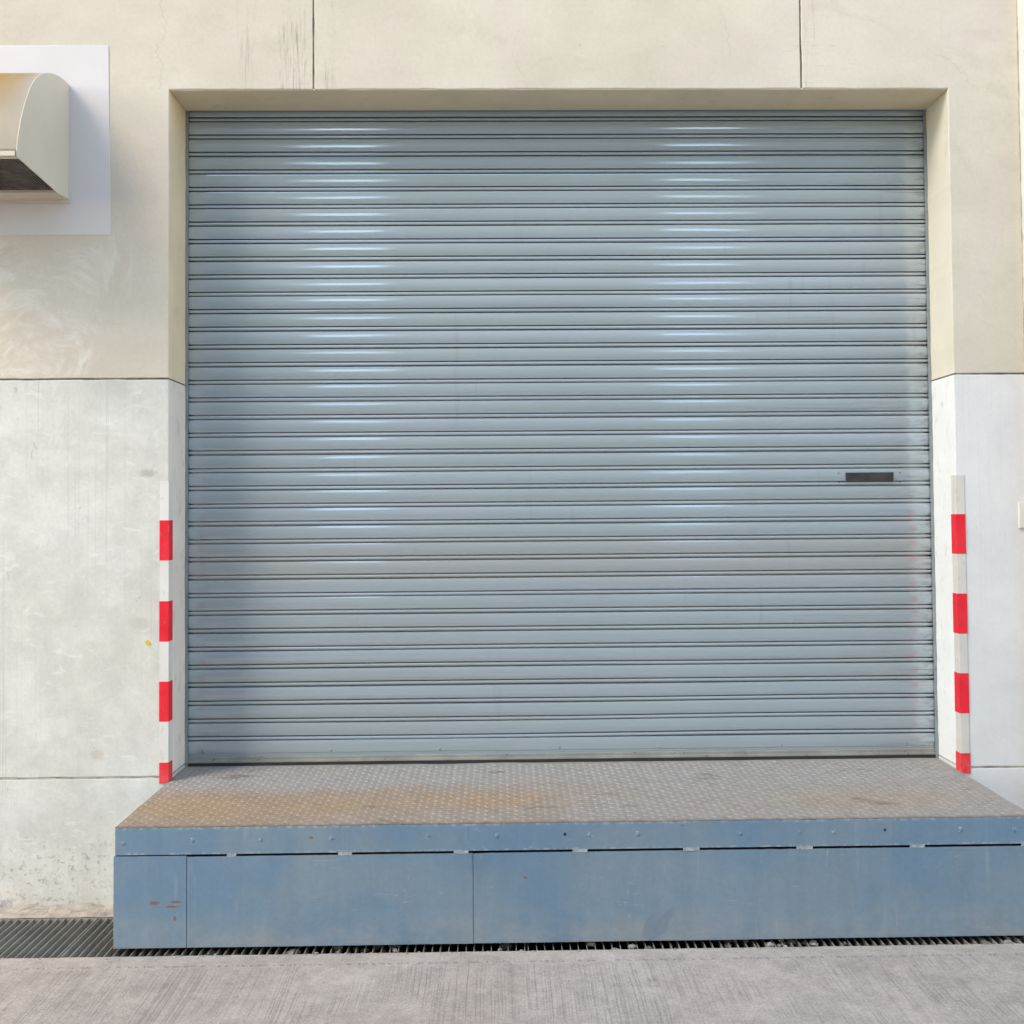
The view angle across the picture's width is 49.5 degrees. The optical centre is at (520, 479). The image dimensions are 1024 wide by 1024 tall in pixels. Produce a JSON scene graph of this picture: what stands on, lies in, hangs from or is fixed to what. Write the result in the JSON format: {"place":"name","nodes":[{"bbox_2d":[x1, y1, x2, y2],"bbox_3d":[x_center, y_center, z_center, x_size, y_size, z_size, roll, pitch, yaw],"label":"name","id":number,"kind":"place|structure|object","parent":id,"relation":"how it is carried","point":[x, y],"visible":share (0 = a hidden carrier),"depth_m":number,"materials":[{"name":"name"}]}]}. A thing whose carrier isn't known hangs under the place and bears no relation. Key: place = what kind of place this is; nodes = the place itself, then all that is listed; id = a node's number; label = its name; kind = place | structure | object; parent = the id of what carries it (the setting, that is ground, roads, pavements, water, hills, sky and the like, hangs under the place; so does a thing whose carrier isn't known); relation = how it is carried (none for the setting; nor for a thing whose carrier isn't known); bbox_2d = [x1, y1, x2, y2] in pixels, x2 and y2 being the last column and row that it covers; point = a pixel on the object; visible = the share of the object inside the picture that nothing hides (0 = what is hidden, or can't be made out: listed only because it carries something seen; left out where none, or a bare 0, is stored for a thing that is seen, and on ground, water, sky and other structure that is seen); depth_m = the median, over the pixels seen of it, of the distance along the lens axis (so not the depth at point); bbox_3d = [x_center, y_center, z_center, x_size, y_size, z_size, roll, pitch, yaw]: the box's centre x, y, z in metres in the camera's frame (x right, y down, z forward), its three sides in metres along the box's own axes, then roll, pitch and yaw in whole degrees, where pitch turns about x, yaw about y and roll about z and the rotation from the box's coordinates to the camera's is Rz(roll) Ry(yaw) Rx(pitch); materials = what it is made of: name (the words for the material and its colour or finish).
{"place":"outdoors","nodes":[
{"label":"outdoors","id":0,"kind":"place"},
{"bbox_2d":[1,936,1020,959],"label":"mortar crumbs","id":1,"kind":"object","parent":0,"point":[504,946],"visible":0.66,"depth_m":4.10,"materials":[{"name":"grey concrete"}]},
{"bbox_2d":[0,903,1023,1023],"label":"ground","id":2,"kind":"structure","parent":0,"point":[940,984],"depth_m":3.73,"materials":[{"name":"concrete"}]},
{"bbox_2d":[33,917,914,956],"bbox_3d":[0.213,1.794,4.238,12.000,0.146,0.411,0,-2,-1],"label":"drain channel","id":3,"kind":"object","parent":2,"relation":"in","point":[548,946],"visible":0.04,"depth_m":4.40,"materials":[{"name":"black metal"}]},
{"bbox_2d":[0,918,97,958],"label":"drain grate","id":4,"kind":"object","parent":3,"relation":"on","point":[39,938],"visible":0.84,"depth_m":4.25,"materials":[{"name":"metal"}]},
{"bbox_2d":[60,918,298,957],"bbox_3d":[-1.249,1.748,4.216,0.842,0.033,0.400,0,-2,-1],"label":"drain grate","id":5,"kind":"object","parent":3,"relation":"on","point":[95,939],"visible":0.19,"depth_m":4.12,"materials":[{"name":"metal"}]},
{"bbox_2d":[295,943,524,953],"bbox_3d":[-0.404,1.741,4.231,0.842,0.033,0.400,0,-2,-1],"label":"drain grate","id":6,"kind":"object","parent":3,"relation":"on","point":[316,949],"visible":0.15,"depth_m":4.09,"materials":[{"name":"metal"}]},
{"bbox_2d":[528,939,755,950],"bbox_3d":[0.442,1.735,4.245,0.842,0.033,0.400,0,-2,-1],"label":"drain grate","id":7,"kind":"object","parent":3,"relation":"on","point":[750,941],"visible":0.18,"depth_m":4.12,"materials":[{"name":"metal"}]},
{"bbox_2d":[752,936,985,947],"bbox_3d":[1.288,1.729,4.259,0.842,0.033,0.400,0,-2,-1],"label":"drain grate","id":8,"kind":"object","parent":3,"relation":"on","point":[954,940],"visible":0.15,"depth_m":4.14,"materials":[{"name":"metal"}]},
{"bbox_2d":[978,935,1023,943],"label":"drain grate","id":9,"kind":"object","parent":3,"relation":"on","point":[995,939],"visible":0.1,"depth_m":4.14,"materials":[{"name":"metal"}]},
{"bbox_2d":[0,0,1023,918],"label":"loading bay wall","id":10,"kind":"structure","parent":2,"relation":"on","point":[92,392],"depth_m":4.82,"materials":[{"name":"beige paint"}]},
{"bbox_2d":[0,73,70,203],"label":"exhaust hood","id":11,"kind":"object","parent":10,"relation":"attached to","point":[34,138],"visible":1,"depth_m":4.53,"materials":[{"name":"paint"}]},
{"bbox_2d":[0,45,110,234],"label":"paint patch","id":12,"kind":"object","parent":10,"relation":"attached to","point":[82,71],"visible":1,"depth_m":4.80,"materials":[{"name":"white paint"}]},
{"bbox_2d":[159,481,172,783],"bbox_3d":[-1.521,0.649,4.762,0.042,1.286,0.055,0,-2,-1],"label":"corner guard","id":13,"kind":"object","parent":10,"relation":"attached to","point":[165,646],"visible":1,"depth_m":4.74,"materials":[{"name":"white paint"}]},
{"bbox_2d":[183,110,939,766],"bbox_3d":[0.183,-0.260,5.069,3.520,3.095,0.044,0,-2,-1],"label":"roller shutter","id":14,"kind":"object","parent":10,"relation":"attached to","point":[519,436],"visible":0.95,"depth_m":5.06,"materials":[{"name":"grey paint"}]},
{"bbox_2d":[951,475,970,773],"bbox_3d":[1.911,0.624,4.820,0.043,1.285,0.055,0,-2,-1],"label":"corner guard","id":15,"kind":"object","parent":10,"relation":"attached to","point":[960,621],"visible":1,"depth_m":4.80,"materials":[{"name":"paint"}]},
{"bbox_2d":[1018,503,1023,527],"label":"cover plate","id":16,"kind":"object","parent":10,"relation":"attached to","point":[1020,515],"visible":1,"depth_m":4.80,"materials":[{"name":"white plastic"}]},
{"bbox_2d":[113,758,1023,948],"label":"loading platform","id":17,"kind":"structure","parent":2,"relation":"on","point":[321,855],"depth_m":4.09,"materials":[{"name":"blue paint"}]},
{"bbox_2d":[1017,0,1023,298],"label":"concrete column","id":18,"kind":"structure","parent":2,"relation":"on","point":[1020,10],"depth_m":4.85,"materials":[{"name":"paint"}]}
]}

